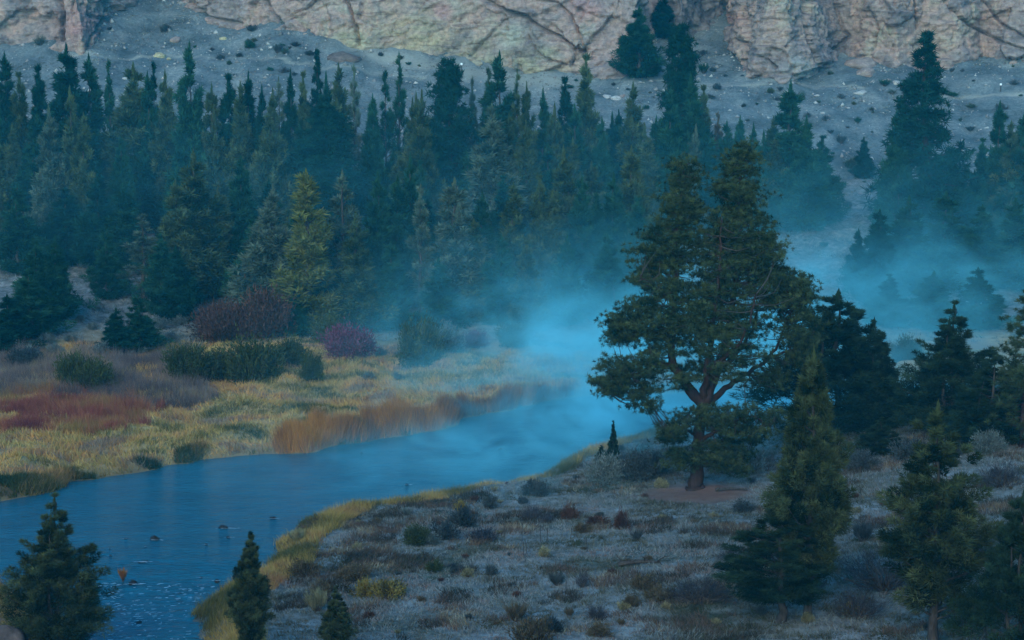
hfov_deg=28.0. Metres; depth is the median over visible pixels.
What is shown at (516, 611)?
grass clump
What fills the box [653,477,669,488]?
sage shrub
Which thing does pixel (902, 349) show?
bush
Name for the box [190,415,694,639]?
bank grass
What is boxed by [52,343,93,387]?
bush
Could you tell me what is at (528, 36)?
cliff
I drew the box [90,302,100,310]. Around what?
sage shrub
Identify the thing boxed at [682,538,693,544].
sage shrub
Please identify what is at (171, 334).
sage shrub
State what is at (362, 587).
sage shrub
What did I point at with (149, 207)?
juniper tree
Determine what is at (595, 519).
sage shrub
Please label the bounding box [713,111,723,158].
sparse conifer
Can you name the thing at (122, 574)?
grass clump
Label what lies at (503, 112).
fir tree
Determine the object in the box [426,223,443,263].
fir tree
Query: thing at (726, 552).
bare brush
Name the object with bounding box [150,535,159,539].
river rock
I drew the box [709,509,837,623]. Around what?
juniper tree
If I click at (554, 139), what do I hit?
juniper tree
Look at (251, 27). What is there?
scrub bush
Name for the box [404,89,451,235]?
juniper tree
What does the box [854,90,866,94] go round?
boulder
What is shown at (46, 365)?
thicket grass
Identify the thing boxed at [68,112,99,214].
juniper tree
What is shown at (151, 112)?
juniper tree
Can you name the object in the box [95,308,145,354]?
juniper tree
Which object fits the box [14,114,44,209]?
juniper tree
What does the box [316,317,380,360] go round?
bush
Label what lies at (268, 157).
juniper tree
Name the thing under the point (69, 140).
juniper tree
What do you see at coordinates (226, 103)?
fir tree
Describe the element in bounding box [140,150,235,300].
juniper tree
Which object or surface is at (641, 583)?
sage shrub
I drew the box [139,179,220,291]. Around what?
juniper tree
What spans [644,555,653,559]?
sage shrub
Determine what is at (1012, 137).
juniper tree
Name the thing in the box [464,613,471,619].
grass clump
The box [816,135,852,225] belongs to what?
juniper tree
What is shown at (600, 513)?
sage shrub
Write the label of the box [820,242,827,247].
scrub bush
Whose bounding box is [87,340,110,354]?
sage shrub
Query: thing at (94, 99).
fir tree
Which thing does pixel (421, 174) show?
fir tree
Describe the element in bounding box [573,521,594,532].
sage shrub
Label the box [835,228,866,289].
juniper tree
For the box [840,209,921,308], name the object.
juniper tree
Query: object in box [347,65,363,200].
sparse conifer
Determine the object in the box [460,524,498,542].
sage shrub
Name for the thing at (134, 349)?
sage shrub
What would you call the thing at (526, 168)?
juniper tree
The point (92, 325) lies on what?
sage shrub
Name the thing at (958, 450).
sage shrub
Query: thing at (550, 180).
fir tree
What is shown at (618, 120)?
fir tree
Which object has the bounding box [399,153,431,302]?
juniper tree
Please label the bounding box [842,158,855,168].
scrub bush
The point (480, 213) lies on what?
juniper tree
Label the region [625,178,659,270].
juniper tree
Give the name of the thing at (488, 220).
juniper tree
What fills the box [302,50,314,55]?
scrub bush
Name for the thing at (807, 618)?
sage shrub
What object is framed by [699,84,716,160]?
juniper tree
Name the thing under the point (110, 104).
sparse conifer
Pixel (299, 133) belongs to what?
fir tree
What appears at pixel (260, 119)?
juniper tree
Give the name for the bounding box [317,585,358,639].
juniper tree
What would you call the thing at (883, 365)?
juniper tree
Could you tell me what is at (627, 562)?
fallen log
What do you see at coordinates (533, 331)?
undergrowth
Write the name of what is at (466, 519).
sage shrub
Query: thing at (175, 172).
juniper tree
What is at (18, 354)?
bush
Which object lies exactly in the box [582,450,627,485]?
bush
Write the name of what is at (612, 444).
young conifer
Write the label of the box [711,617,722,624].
grass clump
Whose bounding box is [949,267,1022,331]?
juniper tree
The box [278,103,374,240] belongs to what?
pine tree
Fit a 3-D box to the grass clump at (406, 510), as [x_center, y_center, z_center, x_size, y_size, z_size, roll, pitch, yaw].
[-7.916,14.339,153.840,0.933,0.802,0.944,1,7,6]
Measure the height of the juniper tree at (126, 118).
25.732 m
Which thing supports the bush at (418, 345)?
on the ground at (980, 96)
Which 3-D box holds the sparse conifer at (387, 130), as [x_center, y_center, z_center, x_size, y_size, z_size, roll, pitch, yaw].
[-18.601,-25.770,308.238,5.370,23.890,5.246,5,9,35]
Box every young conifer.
[586,445,606,466]
[606,420,621,461]
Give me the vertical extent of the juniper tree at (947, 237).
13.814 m
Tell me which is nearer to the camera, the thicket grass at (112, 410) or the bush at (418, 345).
the thicket grass at (112, 410)
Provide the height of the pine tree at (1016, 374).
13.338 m
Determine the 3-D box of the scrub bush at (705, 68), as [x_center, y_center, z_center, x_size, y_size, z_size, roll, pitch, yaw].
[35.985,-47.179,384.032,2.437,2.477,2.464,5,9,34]
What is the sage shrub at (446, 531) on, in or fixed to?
on the ground at (980, 96)
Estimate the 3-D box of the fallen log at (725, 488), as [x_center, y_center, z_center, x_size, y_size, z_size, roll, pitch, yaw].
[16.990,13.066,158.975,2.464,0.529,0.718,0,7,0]
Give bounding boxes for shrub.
[22,344,39,353]
[38,330,55,342]
[46,342,65,353]
[62,331,78,341]
[74,314,86,321]
[80,261,89,267]
[85,321,98,330]
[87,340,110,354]
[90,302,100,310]
[124,342,146,353]
[152,315,172,327]
[161,329,181,343]
[169,313,187,325]
[288,555,325,576]
[306,577,336,593]
[346,575,378,599]
[351,541,363,548]
[362,372,377,380]
[362,609,376,617]
[366,574,407,600]
[372,345,390,356]
[392,371,402,379]
[416,595,426,601]
[422,531,441,545]
[424,557,442,572]
[429,519,461,540]
[440,501,482,527]
[449,562,464,573]
[452,498,466,510]
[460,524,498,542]
[461,565,473,577]
[481,493,497,509]
[484,565,498,575]
[498,612,556,639]
[511,590,522,596]
[517,477,552,497]
[517,496,528,504]
[536,544,550,556]
[538,613,567,632]
[546,570,564,585]
[559,503,579,519]
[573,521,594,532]
[584,515,611,524]
[585,617,615,638]
[594,511,603,516]
[606,566,619,573]
[612,503,630,529]
[616,600,632,610]
[622,591,643,607]
[625,571,659,590]
[629,529,643,540]
[642,584,677,601]
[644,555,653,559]
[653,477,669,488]
[660,601,670,609]
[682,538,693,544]
[709,511,718,516]
[730,498,754,513]
[743,447,767,474]
[753,604,767,615]
[800,610,815,622]
[835,602,858,616]
[851,505,861,512]
[851,519,877,541]
[887,435,931,460]
[939,437,965,456]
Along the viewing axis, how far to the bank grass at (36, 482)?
169.85 m
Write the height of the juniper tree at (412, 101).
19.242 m
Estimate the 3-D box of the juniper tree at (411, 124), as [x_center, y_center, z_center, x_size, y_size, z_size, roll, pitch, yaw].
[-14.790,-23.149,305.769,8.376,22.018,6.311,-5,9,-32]
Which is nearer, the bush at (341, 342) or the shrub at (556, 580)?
the shrub at (556, 580)
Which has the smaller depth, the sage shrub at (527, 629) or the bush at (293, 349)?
the sage shrub at (527, 629)
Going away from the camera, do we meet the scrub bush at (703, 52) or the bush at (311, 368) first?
the bush at (311, 368)
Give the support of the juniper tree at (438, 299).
on the ground at (980, 96)
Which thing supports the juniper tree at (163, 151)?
on the ground at (980, 96)
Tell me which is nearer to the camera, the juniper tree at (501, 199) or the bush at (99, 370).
the bush at (99, 370)
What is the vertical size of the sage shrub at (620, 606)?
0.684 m
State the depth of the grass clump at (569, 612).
123.72 m
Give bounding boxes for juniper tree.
[0,183,49,274]
[0,267,76,338]
[0,294,47,352]
[0,491,119,639]
[2,71,32,177]
[3,124,22,189]
[10,239,84,320]
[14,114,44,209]
[19,146,41,225]
[21,103,73,233]
[40,235,102,320]
[61,85,79,178]
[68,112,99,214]
[78,228,140,300]
[91,62,164,213]
[93,179,149,273]
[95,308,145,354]
[125,294,174,352]
[128,71,170,210]
[130,232,172,313]
[134,164,161,232]
[138,70,177,219]
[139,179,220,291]
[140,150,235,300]
[145,244,207,322]
[151,160,183,237]
[157,146,185,224]
[199,81,230,203]
[201,187,237,295]
[215,81,255,219]
[217,217,259,305]
[220,184,298,309]
[223,216,246,270]
[223,530,275,639]
[226,156,261,241]
[249,87,295,220]
[251,85,267,185]
[267,169,350,333]
[274,286,318,337]
[281,181,308,228]
[283,70,312,197]
[287,200,315,291]
[311,236,347,315]
[317,72,332,153]
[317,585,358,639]
[323,211,400,332]
[330,61,359,203]
[349,92,390,227]
[361,171,403,290]
[365,240,423,330]
[376,175,422,300]
[387,150,437,224]
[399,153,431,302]
[401,92,423,177]
[401,182,432,246]
[402,97,413,166]
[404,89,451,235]
[408,177,491,314]
[409,255,471,329]
[423,125,443,220]
[423,199,445,253]
[440,103,530,228]
[447,219,492,322]
[457,152,472,228]
[468,190,497,260]
[479,233,531,326]
[485,215,495,244]
[489,174,526,245]
[490,181,535,308]
[493,215,526,279]
[499,240,554,329]
[504,115,516,164]
[510,82,543,168]
[512,120,546,236]
[516,173,559,309]
[532,88,551,164]
[536,102,566,195]
[536,190,569,299]
[538,144,559,192]
[544,234,613,326]
[545,144,581,260]
[559,175,604,297]
[562,103,590,193]
[565,137,589,194]
[567,51,615,182]
[575,233,634,323]
[578,191,625,289]
[581,160,605,221]
[584,117,620,208]
[602,172,629,258]
[605,111,616,147]
[606,6,666,78]
[611,145,657,260]
[612,82,643,187]
[616,196,664,299]
[619,122,665,220]
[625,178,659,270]
[642,55,665,76]
[648,87,692,237]
[648,114,663,194]
[677,125,718,240]
[679,72,721,198]
[684,130,724,239]
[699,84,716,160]
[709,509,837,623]
[715,121,734,199]
[720,148,747,229]
[728,289,923,443]
[731,115,746,175]
[742,130,784,232]
[744,121,759,227]
[748,115,791,232]
[755,81,835,232]
[757,346,857,616]
[775,114,837,231]
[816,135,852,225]
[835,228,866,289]
[836,316,912,431]
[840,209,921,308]
[843,416,905,456]
[847,137,878,179]
[861,274,923,328]
[866,109,927,236]
[874,399,1007,639]
[886,299,1003,435]
[887,195,965,294]
[896,271,985,330]
[921,157,995,228]
[923,191,987,290]
[925,352,1023,446]
[940,490,1023,639]
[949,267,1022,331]
[950,204,1014,293]
[963,137,997,224]
[965,197,1023,291]
[975,99,1020,231]
[982,120,1023,236]
[991,114,1023,235]
[995,176,1023,228]
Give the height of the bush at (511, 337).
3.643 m
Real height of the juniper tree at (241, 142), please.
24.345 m
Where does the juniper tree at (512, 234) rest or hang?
on the ground at (980, 96)
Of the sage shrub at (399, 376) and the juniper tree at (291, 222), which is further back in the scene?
the juniper tree at (291, 222)
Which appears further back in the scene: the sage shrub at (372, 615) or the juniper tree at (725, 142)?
the juniper tree at (725, 142)
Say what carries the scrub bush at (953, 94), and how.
on the ground at (980, 96)
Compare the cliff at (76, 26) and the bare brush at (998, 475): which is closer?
the bare brush at (998, 475)
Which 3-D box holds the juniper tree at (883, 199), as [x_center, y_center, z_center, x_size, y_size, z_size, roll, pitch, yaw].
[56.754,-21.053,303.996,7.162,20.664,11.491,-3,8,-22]
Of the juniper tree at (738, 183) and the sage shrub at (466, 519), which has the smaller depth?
the sage shrub at (466, 519)
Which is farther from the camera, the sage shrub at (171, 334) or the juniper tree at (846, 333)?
the sage shrub at (171, 334)
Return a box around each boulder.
[0,625,25,639]
[153,52,165,57]
[169,36,180,42]
[327,51,361,62]
[610,96,621,99]
[844,57,876,68]
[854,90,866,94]
[856,67,874,76]
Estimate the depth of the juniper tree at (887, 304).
252.73 m
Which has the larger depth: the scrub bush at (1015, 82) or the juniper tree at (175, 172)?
the scrub bush at (1015, 82)
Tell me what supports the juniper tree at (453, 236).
on the ground at (980, 96)
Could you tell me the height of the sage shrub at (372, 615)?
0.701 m
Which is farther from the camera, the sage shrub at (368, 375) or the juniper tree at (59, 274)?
the juniper tree at (59, 274)
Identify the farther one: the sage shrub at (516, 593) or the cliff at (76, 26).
the cliff at (76, 26)
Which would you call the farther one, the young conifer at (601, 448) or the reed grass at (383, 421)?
the reed grass at (383, 421)
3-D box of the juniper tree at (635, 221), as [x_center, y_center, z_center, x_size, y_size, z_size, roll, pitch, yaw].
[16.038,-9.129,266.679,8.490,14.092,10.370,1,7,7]
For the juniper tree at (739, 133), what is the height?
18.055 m
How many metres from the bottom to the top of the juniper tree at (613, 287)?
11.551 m
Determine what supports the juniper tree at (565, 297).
on the ground at (980, 96)
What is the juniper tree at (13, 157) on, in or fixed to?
on the ground at (980, 96)
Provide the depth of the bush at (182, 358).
213.61 m
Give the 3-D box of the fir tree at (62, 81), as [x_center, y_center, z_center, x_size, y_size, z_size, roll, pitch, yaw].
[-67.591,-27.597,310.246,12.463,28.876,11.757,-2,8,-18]
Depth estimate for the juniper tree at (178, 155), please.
301.64 m
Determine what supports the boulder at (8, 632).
on the ground at (980, 96)
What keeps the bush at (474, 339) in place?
on the ground at (980, 96)
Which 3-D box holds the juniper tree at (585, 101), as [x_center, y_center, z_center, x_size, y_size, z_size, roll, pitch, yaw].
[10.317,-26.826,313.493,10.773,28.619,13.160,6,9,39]
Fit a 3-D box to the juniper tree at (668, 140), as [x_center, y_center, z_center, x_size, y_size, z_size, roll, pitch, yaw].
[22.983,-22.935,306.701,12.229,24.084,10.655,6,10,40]
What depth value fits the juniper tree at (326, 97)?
311.03 m
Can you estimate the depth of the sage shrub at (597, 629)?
119.69 m
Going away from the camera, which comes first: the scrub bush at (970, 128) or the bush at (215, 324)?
the bush at (215, 324)
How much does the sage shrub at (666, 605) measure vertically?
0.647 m
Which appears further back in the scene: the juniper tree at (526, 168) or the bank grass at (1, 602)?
the juniper tree at (526, 168)
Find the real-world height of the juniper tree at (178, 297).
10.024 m
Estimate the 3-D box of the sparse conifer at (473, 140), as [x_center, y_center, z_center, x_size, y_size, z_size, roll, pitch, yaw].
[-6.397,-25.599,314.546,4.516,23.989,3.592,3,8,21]
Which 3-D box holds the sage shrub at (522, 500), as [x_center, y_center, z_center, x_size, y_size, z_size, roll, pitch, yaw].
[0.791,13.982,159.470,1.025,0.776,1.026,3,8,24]
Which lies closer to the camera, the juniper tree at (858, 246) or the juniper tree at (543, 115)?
the juniper tree at (858, 246)
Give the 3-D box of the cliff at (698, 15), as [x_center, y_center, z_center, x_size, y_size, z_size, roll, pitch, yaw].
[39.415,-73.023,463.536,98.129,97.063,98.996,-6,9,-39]
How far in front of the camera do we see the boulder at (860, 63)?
388.47 m
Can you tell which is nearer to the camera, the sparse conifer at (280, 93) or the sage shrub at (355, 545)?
the sage shrub at (355, 545)
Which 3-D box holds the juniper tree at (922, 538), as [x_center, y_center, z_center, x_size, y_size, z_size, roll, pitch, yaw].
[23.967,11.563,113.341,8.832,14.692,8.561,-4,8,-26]
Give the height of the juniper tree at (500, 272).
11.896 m
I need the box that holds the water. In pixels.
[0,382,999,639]
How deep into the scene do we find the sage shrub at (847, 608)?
121.61 m
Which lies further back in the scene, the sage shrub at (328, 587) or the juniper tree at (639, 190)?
the juniper tree at (639, 190)
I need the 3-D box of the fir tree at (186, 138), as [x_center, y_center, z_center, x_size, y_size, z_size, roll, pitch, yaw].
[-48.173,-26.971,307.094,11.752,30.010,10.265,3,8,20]
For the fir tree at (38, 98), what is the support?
on the ground at (980, 96)
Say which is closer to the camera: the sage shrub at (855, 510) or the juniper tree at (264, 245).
the sage shrub at (855, 510)
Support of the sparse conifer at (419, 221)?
on the ground at (980, 96)
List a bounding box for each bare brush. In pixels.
[518,503,545,520]
[537,513,555,523]
[574,569,589,587]
[582,604,610,620]
[653,567,740,606]
[708,540,746,560]
[821,588,889,619]
[832,545,910,593]
[971,457,1023,490]
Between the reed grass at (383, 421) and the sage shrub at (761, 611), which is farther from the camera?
the reed grass at (383, 421)
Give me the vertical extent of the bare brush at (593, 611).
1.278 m
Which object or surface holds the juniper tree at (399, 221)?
on the ground at (980, 96)
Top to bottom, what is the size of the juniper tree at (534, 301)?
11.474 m
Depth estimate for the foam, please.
134.71 m
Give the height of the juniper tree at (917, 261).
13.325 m
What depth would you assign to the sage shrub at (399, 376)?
215.81 m
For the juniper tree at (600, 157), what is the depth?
308.90 m
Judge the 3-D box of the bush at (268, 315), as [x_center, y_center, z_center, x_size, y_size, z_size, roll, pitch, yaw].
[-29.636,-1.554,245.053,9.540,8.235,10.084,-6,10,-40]
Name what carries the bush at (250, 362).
on the ground at (980, 96)
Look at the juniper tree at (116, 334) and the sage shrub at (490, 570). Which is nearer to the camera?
the sage shrub at (490, 570)
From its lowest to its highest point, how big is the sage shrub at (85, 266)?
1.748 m
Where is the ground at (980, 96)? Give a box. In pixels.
[0,0,1023,639]
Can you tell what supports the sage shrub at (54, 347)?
on the ground at (980, 96)
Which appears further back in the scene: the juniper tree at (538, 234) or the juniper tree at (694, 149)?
the juniper tree at (694, 149)
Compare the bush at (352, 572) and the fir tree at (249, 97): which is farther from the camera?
the fir tree at (249, 97)
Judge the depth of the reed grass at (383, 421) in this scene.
191.41 m
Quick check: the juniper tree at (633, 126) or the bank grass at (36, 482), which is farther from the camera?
the juniper tree at (633, 126)
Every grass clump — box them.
[117,568,127,581]
[287,526,303,543]
[302,586,327,611]
[401,506,412,514]
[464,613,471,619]
[469,495,478,501]
[502,601,531,621]
[563,607,573,615]
[617,618,625,624]
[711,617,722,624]
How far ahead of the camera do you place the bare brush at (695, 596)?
124.77 m
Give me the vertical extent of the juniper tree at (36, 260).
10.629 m
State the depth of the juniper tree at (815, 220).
304.40 m
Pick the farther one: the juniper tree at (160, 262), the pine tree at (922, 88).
the pine tree at (922, 88)
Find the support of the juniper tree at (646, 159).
on the ground at (980, 96)
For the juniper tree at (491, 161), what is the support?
on the ground at (980, 96)
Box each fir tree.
[0,51,26,155]
[22,63,49,156]
[30,43,106,182]
[58,52,110,193]
[160,41,208,210]
[209,72,245,219]
[242,70,256,168]
[257,177,285,227]
[278,68,298,176]
[288,121,304,185]
[414,159,435,215]
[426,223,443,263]
[469,49,519,169]
[541,179,548,192]
[544,169,558,204]
[555,75,573,151]
[608,110,626,182]
[650,0,675,38]
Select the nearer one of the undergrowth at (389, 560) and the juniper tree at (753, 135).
the undergrowth at (389, 560)
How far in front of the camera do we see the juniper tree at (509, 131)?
291.39 m
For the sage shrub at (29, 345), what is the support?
on the ground at (980, 96)
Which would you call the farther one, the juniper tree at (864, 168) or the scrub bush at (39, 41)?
the scrub bush at (39, 41)
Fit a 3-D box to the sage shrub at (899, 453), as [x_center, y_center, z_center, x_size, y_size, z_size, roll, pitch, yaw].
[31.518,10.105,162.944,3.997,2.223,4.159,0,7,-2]
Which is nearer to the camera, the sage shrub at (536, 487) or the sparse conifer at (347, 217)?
the sage shrub at (536, 487)
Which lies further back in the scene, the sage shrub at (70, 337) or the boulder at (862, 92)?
the boulder at (862, 92)
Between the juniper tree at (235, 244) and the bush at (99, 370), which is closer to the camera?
the bush at (99, 370)
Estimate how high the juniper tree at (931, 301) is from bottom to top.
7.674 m
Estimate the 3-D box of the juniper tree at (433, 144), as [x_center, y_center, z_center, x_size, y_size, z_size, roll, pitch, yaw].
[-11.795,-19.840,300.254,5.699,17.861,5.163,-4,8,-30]
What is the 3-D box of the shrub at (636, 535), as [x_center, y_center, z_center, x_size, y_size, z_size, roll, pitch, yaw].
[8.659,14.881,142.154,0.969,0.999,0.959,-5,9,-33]
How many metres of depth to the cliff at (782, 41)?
390.61 m
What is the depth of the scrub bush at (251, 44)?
395.08 m
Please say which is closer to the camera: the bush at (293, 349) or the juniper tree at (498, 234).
the bush at (293, 349)
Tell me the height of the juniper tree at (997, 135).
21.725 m
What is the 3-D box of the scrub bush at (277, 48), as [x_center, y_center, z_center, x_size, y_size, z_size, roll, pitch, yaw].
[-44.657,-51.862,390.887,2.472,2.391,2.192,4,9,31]
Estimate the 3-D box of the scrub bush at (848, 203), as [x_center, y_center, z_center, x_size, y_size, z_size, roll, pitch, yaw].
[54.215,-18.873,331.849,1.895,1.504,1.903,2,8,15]
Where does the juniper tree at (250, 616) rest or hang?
on the ground at (980, 96)
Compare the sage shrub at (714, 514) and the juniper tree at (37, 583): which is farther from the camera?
the sage shrub at (714, 514)
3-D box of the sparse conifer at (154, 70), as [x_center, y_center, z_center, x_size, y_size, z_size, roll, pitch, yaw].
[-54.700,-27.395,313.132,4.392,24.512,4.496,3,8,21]
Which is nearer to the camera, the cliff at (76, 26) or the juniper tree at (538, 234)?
the juniper tree at (538, 234)
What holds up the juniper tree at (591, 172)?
on the ground at (980, 96)
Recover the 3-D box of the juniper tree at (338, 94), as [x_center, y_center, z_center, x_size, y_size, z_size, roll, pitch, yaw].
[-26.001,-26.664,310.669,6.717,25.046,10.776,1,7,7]
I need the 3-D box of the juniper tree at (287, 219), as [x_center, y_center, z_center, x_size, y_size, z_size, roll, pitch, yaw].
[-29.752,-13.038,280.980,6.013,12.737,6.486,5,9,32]
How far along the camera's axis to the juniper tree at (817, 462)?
119.07 m
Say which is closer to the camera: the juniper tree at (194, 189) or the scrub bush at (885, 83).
the juniper tree at (194, 189)
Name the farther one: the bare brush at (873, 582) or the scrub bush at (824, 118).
the scrub bush at (824, 118)
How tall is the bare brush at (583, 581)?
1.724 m
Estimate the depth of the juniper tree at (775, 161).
306.21 m
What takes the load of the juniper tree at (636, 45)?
on the ground at (980, 96)
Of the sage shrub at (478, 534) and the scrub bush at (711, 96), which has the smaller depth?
the sage shrub at (478, 534)
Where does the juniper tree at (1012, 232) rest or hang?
on the ground at (980, 96)
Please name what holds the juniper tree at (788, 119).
on the ground at (980, 96)
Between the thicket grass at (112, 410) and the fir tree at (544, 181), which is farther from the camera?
the fir tree at (544, 181)
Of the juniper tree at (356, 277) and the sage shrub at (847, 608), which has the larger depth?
the juniper tree at (356, 277)
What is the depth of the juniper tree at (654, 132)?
310.42 m
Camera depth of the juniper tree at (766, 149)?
306.19 m
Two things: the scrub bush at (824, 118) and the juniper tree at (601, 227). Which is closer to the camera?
the juniper tree at (601, 227)
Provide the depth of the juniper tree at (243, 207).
272.02 m
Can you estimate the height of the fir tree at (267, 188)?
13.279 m
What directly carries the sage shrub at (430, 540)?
on the ground at (980, 96)
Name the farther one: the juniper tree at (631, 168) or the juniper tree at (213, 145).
the juniper tree at (213, 145)
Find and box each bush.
[1,339,47,366]
[31,35,47,45]
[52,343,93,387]
[73,353,121,391]
[159,23,171,31]
[159,335,223,381]
[179,294,252,343]
[202,343,234,382]
[216,54,225,59]
[219,322,291,384]
[220,274,300,339]
[244,40,255,48]
[245,24,257,30]
[271,331,315,367]
[273,43,282,52]
[278,67,291,72]
[291,41,300,46]
[294,348,327,382]
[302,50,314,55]
[304,314,344,343]
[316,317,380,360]
[329,561,373,582]
[393,311,452,369]
[396,522,430,546]
[435,319,468,353]
[462,328,494,348]
[493,318,539,348]
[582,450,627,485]
[614,445,661,482]
[637,446,671,472]
[698,49,708,55]
[698,63,710,73]
[707,93,716,98]
[712,83,720,89]
[770,95,780,100]
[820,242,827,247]
[821,114,829,120]
[835,93,845,98]
[836,135,847,143]
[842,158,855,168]
[842,446,882,470]
[843,200,851,206]
[854,117,861,122]
[879,79,890,86]
[889,328,924,362]
[948,91,959,96]
[965,103,977,107]
[965,126,974,131]
[968,425,1009,454]
[995,101,1007,109]
[1009,79,1020,84]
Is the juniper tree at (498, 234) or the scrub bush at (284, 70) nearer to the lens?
the juniper tree at (498, 234)
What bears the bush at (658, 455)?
on the ground at (980, 96)
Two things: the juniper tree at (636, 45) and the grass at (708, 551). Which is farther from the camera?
the juniper tree at (636, 45)
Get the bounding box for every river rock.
[129,580,137,584]
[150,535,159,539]
[218,525,227,528]
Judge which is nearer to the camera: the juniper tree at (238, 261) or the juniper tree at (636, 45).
the juniper tree at (238, 261)
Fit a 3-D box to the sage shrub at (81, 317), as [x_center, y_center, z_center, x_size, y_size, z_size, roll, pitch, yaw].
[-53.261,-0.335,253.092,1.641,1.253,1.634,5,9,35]
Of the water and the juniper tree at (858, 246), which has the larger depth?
the juniper tree at (858, 246)
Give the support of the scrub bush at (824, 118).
on the ground at (980, 96)
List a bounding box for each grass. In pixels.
[0,335,734,500]
[0,338,223,409]
[0,376,169,435]
[0,412,413,496]
[0,578,80,639]
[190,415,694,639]
[198,385,1023,639]
[267,376,577,453]
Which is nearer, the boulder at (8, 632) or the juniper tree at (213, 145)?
the boulder at (8, 632)
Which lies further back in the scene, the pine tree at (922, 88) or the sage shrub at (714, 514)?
the pine tree at (922, 88)
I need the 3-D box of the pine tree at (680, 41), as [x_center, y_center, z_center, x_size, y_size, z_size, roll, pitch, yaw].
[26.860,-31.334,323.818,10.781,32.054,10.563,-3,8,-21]
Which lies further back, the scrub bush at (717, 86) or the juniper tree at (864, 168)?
the scrub bush at (717, 86)
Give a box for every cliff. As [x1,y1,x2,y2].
[0,0,137,54]
[182,0,661,78]
[667,0,723,37]
[722,0,1023,83]
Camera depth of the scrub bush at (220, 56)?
391.56 m
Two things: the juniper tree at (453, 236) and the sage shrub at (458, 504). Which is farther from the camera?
the juniper tree at (453, 236)
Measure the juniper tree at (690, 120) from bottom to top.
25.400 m
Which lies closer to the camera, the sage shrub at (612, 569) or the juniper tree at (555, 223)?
the sage shrub at (612, 569)
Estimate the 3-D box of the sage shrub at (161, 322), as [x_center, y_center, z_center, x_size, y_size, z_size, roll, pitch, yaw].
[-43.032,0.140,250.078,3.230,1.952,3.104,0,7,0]
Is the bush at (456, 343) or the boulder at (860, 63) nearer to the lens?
the bush at (456, 343)
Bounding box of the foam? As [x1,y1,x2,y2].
[98,452,411,638]
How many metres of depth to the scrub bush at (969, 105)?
373.15 m
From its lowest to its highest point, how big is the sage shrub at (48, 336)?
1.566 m
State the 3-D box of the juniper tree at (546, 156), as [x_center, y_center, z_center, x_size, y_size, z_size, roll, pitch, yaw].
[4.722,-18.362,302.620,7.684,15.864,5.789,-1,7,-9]
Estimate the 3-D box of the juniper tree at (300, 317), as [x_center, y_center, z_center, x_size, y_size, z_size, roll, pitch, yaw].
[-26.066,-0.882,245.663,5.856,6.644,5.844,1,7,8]
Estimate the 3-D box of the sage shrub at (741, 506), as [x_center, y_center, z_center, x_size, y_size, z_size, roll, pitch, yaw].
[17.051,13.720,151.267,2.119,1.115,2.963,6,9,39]
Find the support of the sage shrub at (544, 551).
on the ground at (980, 96)
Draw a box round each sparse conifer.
[100,59,117,191]
[113,213,157,298]
[151,60,159,109]
[274,76,293,175]
[322,170,368,314]
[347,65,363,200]
[374,70,399,183]
[387,53,411,184]
[405,183,434,312]
[460,78,479,169]
[478,67,491,128]
[510,69,522,145]
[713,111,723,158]
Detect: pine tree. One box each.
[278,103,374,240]
[306,48,323,145]
[424,55,480,224]
[585,136,830,490]
[654,21,715,157]
[854,28,992,235]
[984,289,1023,447]
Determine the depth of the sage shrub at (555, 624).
120.93 m
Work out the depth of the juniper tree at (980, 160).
308.92 m
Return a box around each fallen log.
[615,553,669,566]
[715,485,747,490]
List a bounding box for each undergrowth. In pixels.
[0,207,1022,356]
[270,387,1023,639]
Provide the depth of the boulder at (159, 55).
393.75 m
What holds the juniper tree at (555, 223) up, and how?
on the ground at (980, 96)
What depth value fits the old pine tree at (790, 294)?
157.50 m
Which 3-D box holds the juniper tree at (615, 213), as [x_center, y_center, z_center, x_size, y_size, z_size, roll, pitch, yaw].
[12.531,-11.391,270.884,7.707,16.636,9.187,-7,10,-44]
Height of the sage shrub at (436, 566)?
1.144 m
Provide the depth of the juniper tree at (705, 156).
304.69 m
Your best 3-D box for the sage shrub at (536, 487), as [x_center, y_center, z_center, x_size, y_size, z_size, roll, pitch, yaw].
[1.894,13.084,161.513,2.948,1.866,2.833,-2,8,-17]
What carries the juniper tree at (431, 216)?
on the ground at (980, 96)
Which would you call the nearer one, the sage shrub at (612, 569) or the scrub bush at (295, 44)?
the sage shrub at (612, 569)
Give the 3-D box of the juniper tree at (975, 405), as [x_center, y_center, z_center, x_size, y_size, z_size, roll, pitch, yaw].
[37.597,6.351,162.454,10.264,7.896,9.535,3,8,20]
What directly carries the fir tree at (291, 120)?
on the ground at (980, 96)
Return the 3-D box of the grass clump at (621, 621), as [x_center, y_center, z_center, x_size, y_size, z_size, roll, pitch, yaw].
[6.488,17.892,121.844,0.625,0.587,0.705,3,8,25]
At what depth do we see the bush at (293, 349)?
223.87 m
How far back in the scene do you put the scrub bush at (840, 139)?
356.26 m
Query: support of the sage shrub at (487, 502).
on the ground at (980, 96)
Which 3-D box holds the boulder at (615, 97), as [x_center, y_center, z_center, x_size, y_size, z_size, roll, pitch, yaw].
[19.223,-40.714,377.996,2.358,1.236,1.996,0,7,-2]
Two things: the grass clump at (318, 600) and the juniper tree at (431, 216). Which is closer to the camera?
the grass clump at (318, 600)
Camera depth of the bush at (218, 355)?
216.32 m
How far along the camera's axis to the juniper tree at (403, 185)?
277.46 m
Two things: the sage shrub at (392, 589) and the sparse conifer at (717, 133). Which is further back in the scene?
the sparse conifer at (717, 133)

